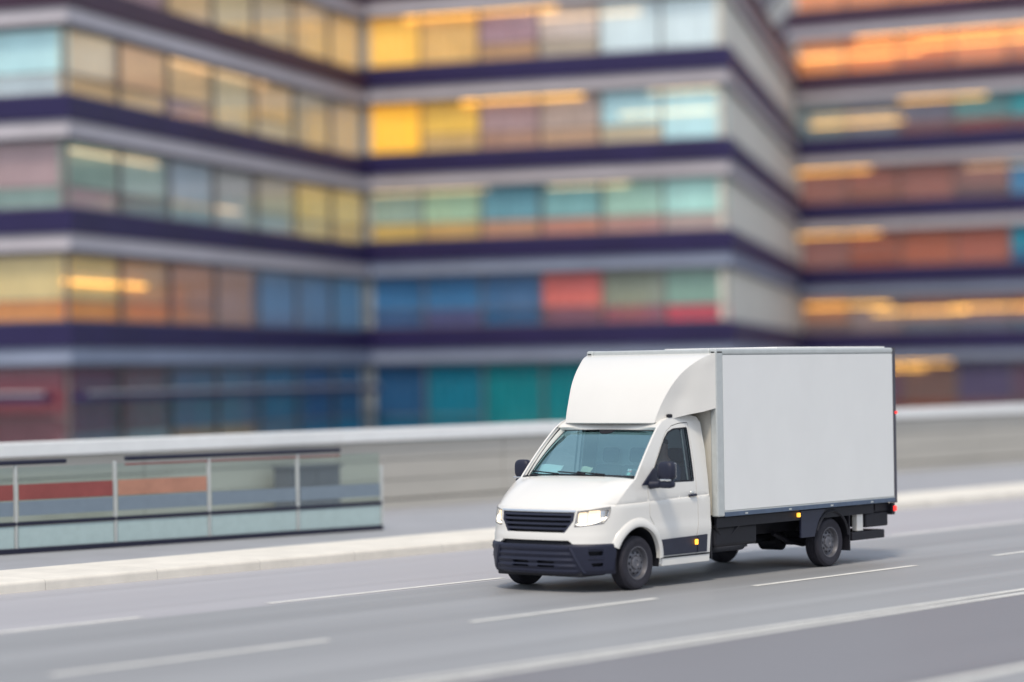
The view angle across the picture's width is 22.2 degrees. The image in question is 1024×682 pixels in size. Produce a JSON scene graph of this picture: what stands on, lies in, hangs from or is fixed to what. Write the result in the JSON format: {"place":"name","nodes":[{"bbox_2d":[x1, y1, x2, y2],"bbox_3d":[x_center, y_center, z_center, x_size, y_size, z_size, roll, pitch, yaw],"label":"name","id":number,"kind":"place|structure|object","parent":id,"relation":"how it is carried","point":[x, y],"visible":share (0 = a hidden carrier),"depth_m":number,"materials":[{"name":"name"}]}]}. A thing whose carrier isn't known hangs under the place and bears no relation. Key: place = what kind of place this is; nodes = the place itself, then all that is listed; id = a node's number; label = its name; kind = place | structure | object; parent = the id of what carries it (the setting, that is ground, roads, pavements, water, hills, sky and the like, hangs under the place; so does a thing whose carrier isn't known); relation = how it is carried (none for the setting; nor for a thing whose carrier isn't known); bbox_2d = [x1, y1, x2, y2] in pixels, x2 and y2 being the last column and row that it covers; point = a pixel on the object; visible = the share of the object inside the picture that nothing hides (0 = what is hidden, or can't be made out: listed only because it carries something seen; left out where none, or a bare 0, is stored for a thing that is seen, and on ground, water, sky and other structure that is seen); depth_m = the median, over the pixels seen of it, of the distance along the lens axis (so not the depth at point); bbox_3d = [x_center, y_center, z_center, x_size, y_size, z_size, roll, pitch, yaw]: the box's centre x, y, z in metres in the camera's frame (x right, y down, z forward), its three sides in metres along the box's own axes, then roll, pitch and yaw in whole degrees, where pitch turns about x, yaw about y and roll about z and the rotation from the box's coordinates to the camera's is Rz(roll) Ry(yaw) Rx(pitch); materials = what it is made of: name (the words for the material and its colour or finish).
{"place":"outdoors","nodes":[
{"label":"outdoors","id":0,"kind":"place"},
{"bbox_2d":[0,0,380,457],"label":"office building","id":1,"kind":"structure","parent":0,"point":[183,192],"depth_m":91.78,"materials":[{"name":"stone"}]},
{"bbox_2d":[0,26,68,96],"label":"window","id":2,"kind":"structure","parent":1,"relation":"in","point":[29,57],"depth_m":83.72,"materials":[{"name":"blue glass"}]},
{"bbox_2d":[0,139,69,209],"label":"window","id":3,"kind":"structure","parent":1,"relation":"in","point":[29,170],"depth_m":83.72,"materials":[{"name":"pink glass"}]},
{"bbox_2d":[0,253,70,322],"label":"window","id":4,"kind":"structure","parent":1,"relation":"in","point":[30,287],"depth_m":83.68,"materials":[{"name":"yellow glass"}]},
{"bbox_2d":[0,367,72,457],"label":"window","id":5,"kind":"structure","parent":1,"relation":"in","point":[31,421],"depth_m":83.66,"materials":[{"name":"red glass"}]},
{"bbox_2d":[58,139,121,213],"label":"window","id":6,"kind":"structure","parent":1,"relation":"in","point":[87,172],"depth_m":85.16,"materials":[{"name":"glass"}]},
{"bbox_2d":[59,26,120,103],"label":"window","id":7,"kind":"structure","parent":1,"relation":"in","point":[90,55],"depth_m":85.37,"materials":[{"name":"beige glass"}]},
{"bbox_2d":[60,253,122,322],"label":"window","id":8,"kind":"structure","parent":1,"relation":"in","point":[89,302],"depth_m":85.10,"materials":[{"name":"glass"}]},
{"bbox_2d":[63,367,124,454],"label":"window","id":9,"kind":"structure","parent":1,"relation":"in","point":[94,419],"depth_m":85.14,"materials":[{"name":"grey glass"}]},
{"bbox_2d":[113,41,169,114],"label":"window","id":10,"kind":"structure","parent":1,"relation":"in","point":[140,67],"depth_m":89.23,"materials":[{"name":"brown glass"}]},
{"bbox_2d":[113,149,171,219],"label":"window","id":11,"kind":"structure","parent":1,"relation":"in","point":[145,183],"depth_m":89.25,"materials":[{"name":"teal glass"}]},
{"bbox_2d":[116,258,172,324],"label":"window","id":12,"kind":"structure","parent":1,"relation":"in","point":[140,305],"depth_m":89.12,"materials":[{"name":"orange glass"}]},
{"bbox_2d":[117,366,174,452],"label":"window","id":13,"kind":"structure","parent":1,"relation":"in","point":[143,418],"depth_m":89.05,"materials":[{"name":"grey glass"}]},
{"bbox_2d":[163,0,213,24],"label":"window","id":14,"kind":"structure","parent":1,"relation":"in","point":[195,9],"depth_m":93.62,"materials":[{"name":"beige glass"}]},
{"bbox_2d":[162,54,215,124],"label":"window","id":15,"kind":"structure","parent":1,"relation":"in","point":[188,84],"depth_m":93.01,"materials":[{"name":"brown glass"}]},
{"bbox_2d":[164,158,216,225],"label":"window","id":16,"kind":"structure","parent":1,"relation":"in","point":[190,181],"depth_m":93.10,"materials":[{"name":"blue glass"}]},
{"bbox_2d":[165,262,217,325],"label":"window","id":17,"kind":"structure","parent":1,"relation":"in","point":[191,283],"depth_m":93.08,"materials":[{"name":"brown glass"}]},
{"bbox_2d":[167,366,219,450],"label":"window","id":18,"kind":"structure","parent":1,"relation":"in","point":[192,416],"depth_m":92.92,"materials":[{"name":"blue glass"}]},
{"bbox_2d":[207,0,255,37],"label":"window","id":19,"kind":"structure","parent":1,"relation":"in","point":[234,15],"depth_m":97.20,"materials":[{"name":"beige glass"}]},
{"bbox_2d":[208,67,257,134],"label":"window","id":20,"kind":"structure","parent":1,"relation":"in","point":[231,94],"depth_m":96.88,"materials":[{"name":"beige glass"}]},
{"bbox_2d":[210,166,258,230],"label":"window","id":21,"kind":"structure","parent":1,"relation":"in","point":[233,187],"depth_m":96.88,"materials":[{"name":"grey glass"}]},
{"bbox_2d":[211,266,259,327],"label":"window","id":22,"kind":"structure","parent":1,"relation":"in","point":[235,285],"depth_m":96.78,"materials":[{"name":"brown glass"}]},
{"bbox_2d":[211,366,261,448],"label":"window","id":23,"kind":"structure","parent":1,"relation":"in","point":[236,413],"depth_m":96.74,"materials":[{"name":"blue glass"}]},
{"bbox_2d":[250,0,294,49],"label":"window","id":24,"kind":"structure","parent":1,"relation":"in","point":[272,18],"depth_m":101.01,"materials":[{"name":"beige glass"}]},
{"bbox_2d":[251,78,295,142],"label":"window","id":25,"kind":"structure","parent":1,"relation":"in","point":[273,99],"depth_m":100.88,"materials":[{"name":"beige glass"}]},
{"bbox_2d":[252,174,297,235],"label":"window","id":26,"kind":"structure","parent":1,"relation":"in","point":[274,193],"depth_m":100.81,"materials":[{"name":"beige glass"}]},
{"bbox_2d":[253,270,298,328],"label":"window","id":27,"kind":"structure","parent":1,"relation":"in","point":[276,287],"depth_m":100.81,"materials":[{"name":"blue glass"}]},
{"bbox_2d":[254,366,299,446],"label":"window","id":28,"kind":"structure","parent":1,"relation":"in","point":[277,411],"depth_m":100.79,"materials":[{"name":"blue glass"}]},
{"bbox_2d":[288,0,330,60],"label":"window","id":29,"kind":"structure","parent":1,"relation":"in","point":[309,20],"depth_m":104.88,"materials":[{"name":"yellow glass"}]},
{"bbox_2d":[289,89,331,150],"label":"window","id":30,"kind":"structure","parent":1,"relation":"in","point":[310,107],"depth_m":104.83,"materials":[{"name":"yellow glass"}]},
{"bbox_2d":[291,181,332,239],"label":"window","id":31,"kind":"structure","parent":1,"relation":"in","point":[312,222],"depth_m":104.67,"materials":[{"name":"yellow glass"}]},
{"bbox_2d":[292,273,334,329],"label":"window","id":32,"kind":"structure","parent":1,"relation":"in","point":[312,289],"depth_m":104.67,"materials":[{"name":"blue glass"}]},
{"bbox_2d":[293,365,335,444],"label":"window","id":33,"kind":"structure","parent":1,"relation":"in","point":[314,415],"depth_m":104.49,"materials":[{"name":"blue glass"}]},
{"bbox_2d":[324,10,363,69],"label":"window","id":34,"kind":"structure","parent":1,"relation":"in","point":[343,28],"depth_m":108.47,"materials":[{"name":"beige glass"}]},
{"bbox_2d":[325,98,365,157],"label":"window","id":35,"kind":"structure","parent":1,"relation":"in","point":[345,116],"depth_m":108.60,"materials":[{"name":"beige glass"}]},
{"bbox_2d":[327,188,366,243],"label":"window","id":36,"kind":"structure","parent":1,"relation":"in","point":[346,203],"depth_m":108.47,"materials":[{"name":"yellow glass"}]},
{"bbox_2d":[329,276,367,330],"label":"window","id":37,"kind":"structure","parent":1,"relation":"in","point":[347,291],"depth_m":108.50,"materials":[{"name":"blue glass"}]},
{"bbox_2d":[328,365,369,429],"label":"window","id":38,"kind":"structure","parent":1,"relation":"in","point":[348,405],"depth_m":108.29,"materials":[{"name":"blue glass"}]},
{"bbox_2d":[271,464,342,510],"bbox_3d":[-3.859,2.827,49.314,0.540,0.970,1.380,-1,-1,40],"label":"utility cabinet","id":39,"kind":"object","parent":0,"point":[312,475],"visible":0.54,"depth_m":49.00,"materials":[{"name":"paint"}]},
{"bbox_2d":[38,441,971,589],"bbox_3d":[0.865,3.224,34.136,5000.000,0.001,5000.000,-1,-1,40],"label":"ground","id":40,"kind":"structure","parent":0,"point":[353,551],"depth_m":50.08,"materials":[{"name":"grey"}]},
{"bbox_2d":[0,404,1023,525],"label":"retaining wall","id":41,"kind":"structure","parent":40,"relation":"on","point":[436,468],"depth_m":52.11,"materials":[{"name":"concrete"}]},
{"bbox_2d":[0,483,1023,594],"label":"kerb","id":42,"kind":"structure","parent":40,"relation":"on","point":[95,573],"depth_m":38.85,"materials":[{"name":"concrete"}]},
{"bbox_2d":[758,0,1023,418],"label":"office building","id":43,"kind":"structure","parent":40,"relation":"on","point":[908,115],"depth_m":137.75,"materials":[{"name":"stone"}]},
{"bbox_2d":[792,37,844,75],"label":"window","id":44,"kind":"structure","parent":43,"relation":"in","point":[823,47],"depth_m":140.61,"materials":[{"name":"orange glass"}]},
{"bbox_2d":[793,102,845,139],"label":"window","id":45,"kind":"structure","parent":43,"relation":"in","point":[807,111],"depth_m":140.58,"materials":[{"name":"grey glass"}]},
{"bbox_2d":[794,167,848,204],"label":"window","id":46,"kind":"structure","parent":43,"relation":"in","point":[815,187],"depth_m":140.51,"materials":[{"name":"brown glass"}]},
{"bbox_2d":[795,232,849,268],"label":"window","id":47,"kind":"structure","parent":43,"relation":"in","point":[830,251],"depth_m":140.51,"materials":[{"name":"brown glass"}]},
{"bbox_2d":[796,297,850,333],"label":"window","id":48,"kind":"structure","parent":43,"relation":"in","point":[815,320],"depth_m":140.44,"materials":[{"name":"orange glass"}]},
{"bbox_2d":[844,33,897,71],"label":"window","id":49,"kind":"structure","parent":43,"relation":"in","point":[851,46],"depth_m":139.25,"materials":[{"name":"orange glass"}]},
{"bbox_2d":[845,98,898,136],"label":"window","id":50,"kind":"structure","parent":43,"relation":"in","point":[881,105],"depth_m":139.14,"materials":[{"name":"grey glass"}]},
{"bbox_2d":[846,164,899,202],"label":"window","id":51,"kind":"structure","parent":43,"relation":"in","point":[880,182],"depth_m":139.08,"materials":[{"name":"brown glass"}]},
{"bbox_2d":[847,230,902,267],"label":"window","id":52,"kind":"structure","parent":43,"relation":"in","point":[882,249],"depth_m":139.04,"materials":[{"name":"brown glass"}]},
{"bbox_2d":[848,295,903,332],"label":"window","id":53,"kind":"structure","parent":43,"relation":"in","point":[863,319],"depth_m":139.04,"materials":[{"name":"orange glass"}]},
{"bbox_2d":[897,28,951,67],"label":"window","id":54,"kind":"structure","parent":43,"relation":"in","point":[931,55],"depth_m":137.79,"materials":[{"name":"orange glass"}]},
{"bbox_2d":[898,95,954,133],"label":"window","id":55,"kind":"structure","parent":43,"relation":"in","point":[932,115],"depth_m":137.69,"materials":[{"name":"grey glass"}]},
{"bbox_2d":[899,161,955,199],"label":"window","id":56,"kind":"structure","parent":43,"relation":"in","point":[927,180],"depth_m":137.69,"materials":[{"name":"brown glass"}]},
{"bbox_2d":[901,294,955,331],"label":"window","id":57,"kind":"structure","parent":43,"relation":"in","point":[937,320],"depth_m":137.59,"materials":[{"name":"orange glass"}]},
{"bbox_2d":[900,227,956,265],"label":"window","id":58,"kind":"structure","parent":43,"relation":"in","point":[930,246],"depth_m":137.62,"materials":[{"name":"red glass"}]},
{"bbox_2d":[903,360,957,417],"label":"window","id":59,"kind":"structure","parent":43,"relation":"in","point":[934,385],"depth_m":137.52,"materials":[{"name":"brown glass"}]},
{"bbox_2d":[951,24,1006,63],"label":"window","id":60,"kind":"structure","parent":43,"relation":"in","point":[995,50],"depth_m":136.29,"materials":[{"name":"orange glass"}]},
{"bbox_2d":[952,91,1007,130],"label":"window","id":61,"kind":"structure","parent":43,"relation":"in","point":[990,111],"depth_m":136.22,"materials":[{"name":"teal glass"}]},
{"bbox_2d":[954,158,1010,197],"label":"window","id":62,"kind":"structure","parent":43,"relation":"in","point":[991,180],"depth_m":136.22,"materials":[{"name":"brown glass"}]},
{"bbox_2d":[955,225,1011,263],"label":"window","id":63,"kind":"structure","parent":43,"relation":"in","point":[978,244],"depth_m":136.15,"materials":[{"name":"red glass"}]},
{"bbox_2d":[956,292,1011,330],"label":"window","id":64,"kind":"structure","parent":43,"relation":"in","point":[980,318],"depth_m":136.15,"materials":[{"name":"orange glass"}]},
{"bbox_2d":[957,360,1014,415],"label":"window","id":65,"kind":"structure","parent":43,"relation":"in","point":[979,382],"depth_m":136.09,"materials":[{"name":"purple glass"}]},
{"bbox_2d":[1007,22,1023,59],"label":"window","id":66,"kind":"structure","parent":43,"relation":"in","point":[1016,46],"depth_m":135.36,"materials":[{"name":"orange glass"}]},
{"bbox_2d":[1008,90,1023,127],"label":"window","id":67,"kind":"structure","parent":43,"relation":"in","point":[1016,113],"depth_m":135.29,"materials":[{"name":"teal glass"}]},
{"bbox_2d":[1009,157,1023,194],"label":"window","id":68,"kind":"structure","parent":43,"relation":"in","point":[1016,173],"depth_m":135.29,"materials":[{"name":"blue glass"}]},
{"bbox_2d":[0,523,1023,681],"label":"road","id":69,"kind":"structure","parent":0,"point":[395,636],"depth_m":29.74,"materials":[{"name":"grey asphalt"}]},
{"bbox_2d":[47,551,1023,674],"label":"road marking","id":70,"kind":"object","parent":69,"relation":"on","point":[467,621],"visible":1,"depth_m":29.64,"materials":[{"name":"paint"}]},
{"bbox_2d":[492,346,896,589],"bbox_3d":[2.515,1.655,36.151,2.650,3.112,7.118,-1,-1,40],"label":"box truck","id":71,"kind":"object","parent":69,"relation":"on","point":[775,448],"visible":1,"depth_m":35.10,"materials":[{"name":"white paint"}]},
{"bbox_2d":[397,588,1023,681],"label":"road marking","id":72,"kind":"object","parent":69,"relation":"on","point":[505,666],"depth_m":27.18,"materials":[{"name":"paint"}]},
{"bbox_2d":[0,498,1023,634],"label":"road lane","id":73,"kind":"structure","parent":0,"point":[148,599],"depth_m":35.27,"materials":[{"name":"grey asphalt"}]},
{"bbox_2d":[0,521,1023,632],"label":"road marking","id":74,"kind":"object","parent":73,"relation":"on","point":[424,586],"visible":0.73,"depth_m":33.74,"materials":[{"name":"paint"}]},
{"bbox_2d":[0,462,1023,569],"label":"pavement","id":75,"kind":"structure","parent":0,"point":[406,521],"depth_m":45.60,"materials":[{"name":"grey concrete"}]},
{"bbox_2d":[0,448,383,554],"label":"glass screen","id":76,"kind":"object","parent":75,"relation":"on","point":[112,532],"visible":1,"depth_m":41.78,"materials":[{"name":"glass"}]},
{"bbox_2d":[357,0,801,440],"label":"office building","id":77,"kind":"structure","parent":0,"point":[558,190],"depth_m":107.57,"materials":[{"name":"stone"}]},
{"bbox_2d":[362,14,422,68],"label":"window","id":78,"kind":"structure","parent":77,"relation":"in","point":[394,40],"depth_m":109.83,"materials":[{"name":"yellow glass"}]},
{"bbox_2d":[363,102,423,154],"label":"window","id":79,"kind":"structure","parent":77,"relation":"in","point":[395,127],"depth_m":109.75,"materials":[{"name":"yellow glass"}]},
{"bbox_2d":[365,189,424,241],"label":"window","id":80,"kind":"structure","parent":77,"relation":"in","point":[396,217],"depth_m":109.72,"materials":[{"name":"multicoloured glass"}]},
{"bbox_2d":[366,276,425,328],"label":"window","id":81,"kind":"structure","parent":77,"relation":"in","point":[398,301],"depth_m":109.67,"materials":[{"name":"blue glass"}]},
{"bbox_2d":[367,364,427,440],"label":"window","id":82,"kind":"structure","parent":77,"relation":"in","point":[400,402],"depth_m":109.62,"materials":[{"name":"blue glass"}]},
{"bbox_2d":[419,10,480,64],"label":"window","id":83,"kind":"structure","parent":77,"relation":"in","point":[448,39],"depth_m":108.90,"materials":[{"name":"orange glass"}]},
{"bbox_2d":[421,98,481,151],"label":"window","id":84,"kind":"structure","parent":77,"relation":"in","point":[449,125],"depth_m":108.79,"materials":[{"name":"yellow glass"}]},
{"bbox_2d":[422,186,482,239],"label":"window","id":85,"kind":"structure","parent":77,"relation":"in","point":[452,214],"depth_m":108.79,"materials":[{"name":"green glass"}]},
{"bbox_2d":[424,363,483,438],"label":"window","id":86,"kind":"structure","parent":77,"relation":"in","point":[455,390],"depth_m":108.71,"materials":[{"name":"teal glass"}]},
{"bbox_2d":[423,275,484,326],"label":"window","id":87,"kind":"structure","parent":77,"relation":"in","point":[453,300],"depth_m":108.76,"materials":[{"name":"blue glass"}]},
{"bbox_2d":[478,6,539,60],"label":"window","id":88,"kind":"structure","parent":77,"relation":"in","point":[505,35],"depth_m":107.86,"materials":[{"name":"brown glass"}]},
{"bbox_2d":[479,95,540,148],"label":"window","id":89,"kind":"structure","parent":77,"relation":"in","point":[505,124],"depth_m":107.81,"materials":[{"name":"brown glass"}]},
{"bbox_2d":[480,184,542,237],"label":"window","id":90,"kind":"structure","parent":77,"relation":"in","point":[506,210],"depth_m":107.81,"materials":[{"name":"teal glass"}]},
{"bbox_2d":[482,273,543,325],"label":"window","id":91,"kind":"structure","parent":77,"relation":"in","point":[507,299],"depth_m":107.71,"materials":[{"name":"blue glass"}]},
{"bbox_2d":[483,362,545,436],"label":"window","id":92,"kind":"structure","parent":77,"relation":"in","point":[514,390],"depth_m":107.68,"materials":[{"name":"teal glass"}]},
{"bbox_2d":[542,361,581,432],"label":"window","id":93,"kind":"structure","parent":77,"relation":"in","point":[559,375],"depth_m":106.97,"materials":[{"name":"teal glass"}]},
{"bbox_2d":[537,2,597,56],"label":"window","id":94,"kind":"structure","parent":77,"relation":"in","point":[565,36],"depth_m":106.89,"materials":[{"name":"beige glass"}]},
{"bbox_2d":[538,91,601,145],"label":"window","id":95,"kind":"structure","parent":77,"relation":"in","point":[571,120],"depth_m":106.79,"materials":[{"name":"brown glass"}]},
{"bbox_2d":[540,181,600,235],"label":"window","id":96,"kind":"structure","parent":77,"relation":"in","point":[566,210],"depth_m":106.76,"materials":[{"name":"teal glass"}]},
{"bbox_2d":[541,271,604,324],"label":"window","id":97,"kind":"structure","parent":77,"relation":"in","point":[569,297],"depth_m":106.76,"materials":[{"name":"red glass"}]},
{"bbox_2d":[599,88,660,142],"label":"window","id":98,"kind":"structure","parent":77,"relation":"in","point":[616,128],"depth_m":105.83,"materials":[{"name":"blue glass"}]},
{"bbox_2d":[598,0,661,53],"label":"window","id":99,"kind":"structure","parent":77,"relation":"in","point":[637,31],"depth_m":105.91,"materials":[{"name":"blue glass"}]},
{"bbox_2d":[600,178,662,232],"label":"window","id":100,"kind":"structure","parent":77,"relation":"in","point":[637,206],"depth_m":105.78,"materials":[{"name":"green glass"}]},
{"bbox_2d":[602,269,665,322],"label":"window","id":101,"kind":"structure","parent":77,"relation":"in","point":[628,296],"depth_m":105.70,"materials":[{"name":"green glass"}]},
{"bbox_2d":[659,0,724,49],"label":"window","id":102,"kind":"structure","parent":77,"relation":"in","point":[685,23],"depth_m":104.95,"materials":[{"name":"white glass"}]},
{"bbox_2d":[661,84,725,139],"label":"window","id":103,"kind":"structure","parent":77,"relation":"in","point":[702,124],"depth_m":104.88,"materials":[{"name":"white glass"}]},
{"bbox_2d":[662,176,727,230],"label":"window","id":104,"kind":"structure","parent":77,"relation":"in","point":[691,203],"depth_m":104.80,"materials":[{"name":"teal glass"}]},
{"bbox_2d":[664,267,728,321],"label":"window","id":105,"kind":"structure","parent":77,"relation":"in","point":[690,294],"depth_m":104.77,"materials":[{"name":"green glass"}]},
{"bbox_2d":[450,594,1023,681],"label":"road","id":106,"kind":"structure","parent":0,"point":[931,644],"depth_m":25.56,"materials":[{"name":"grey asphalt"}]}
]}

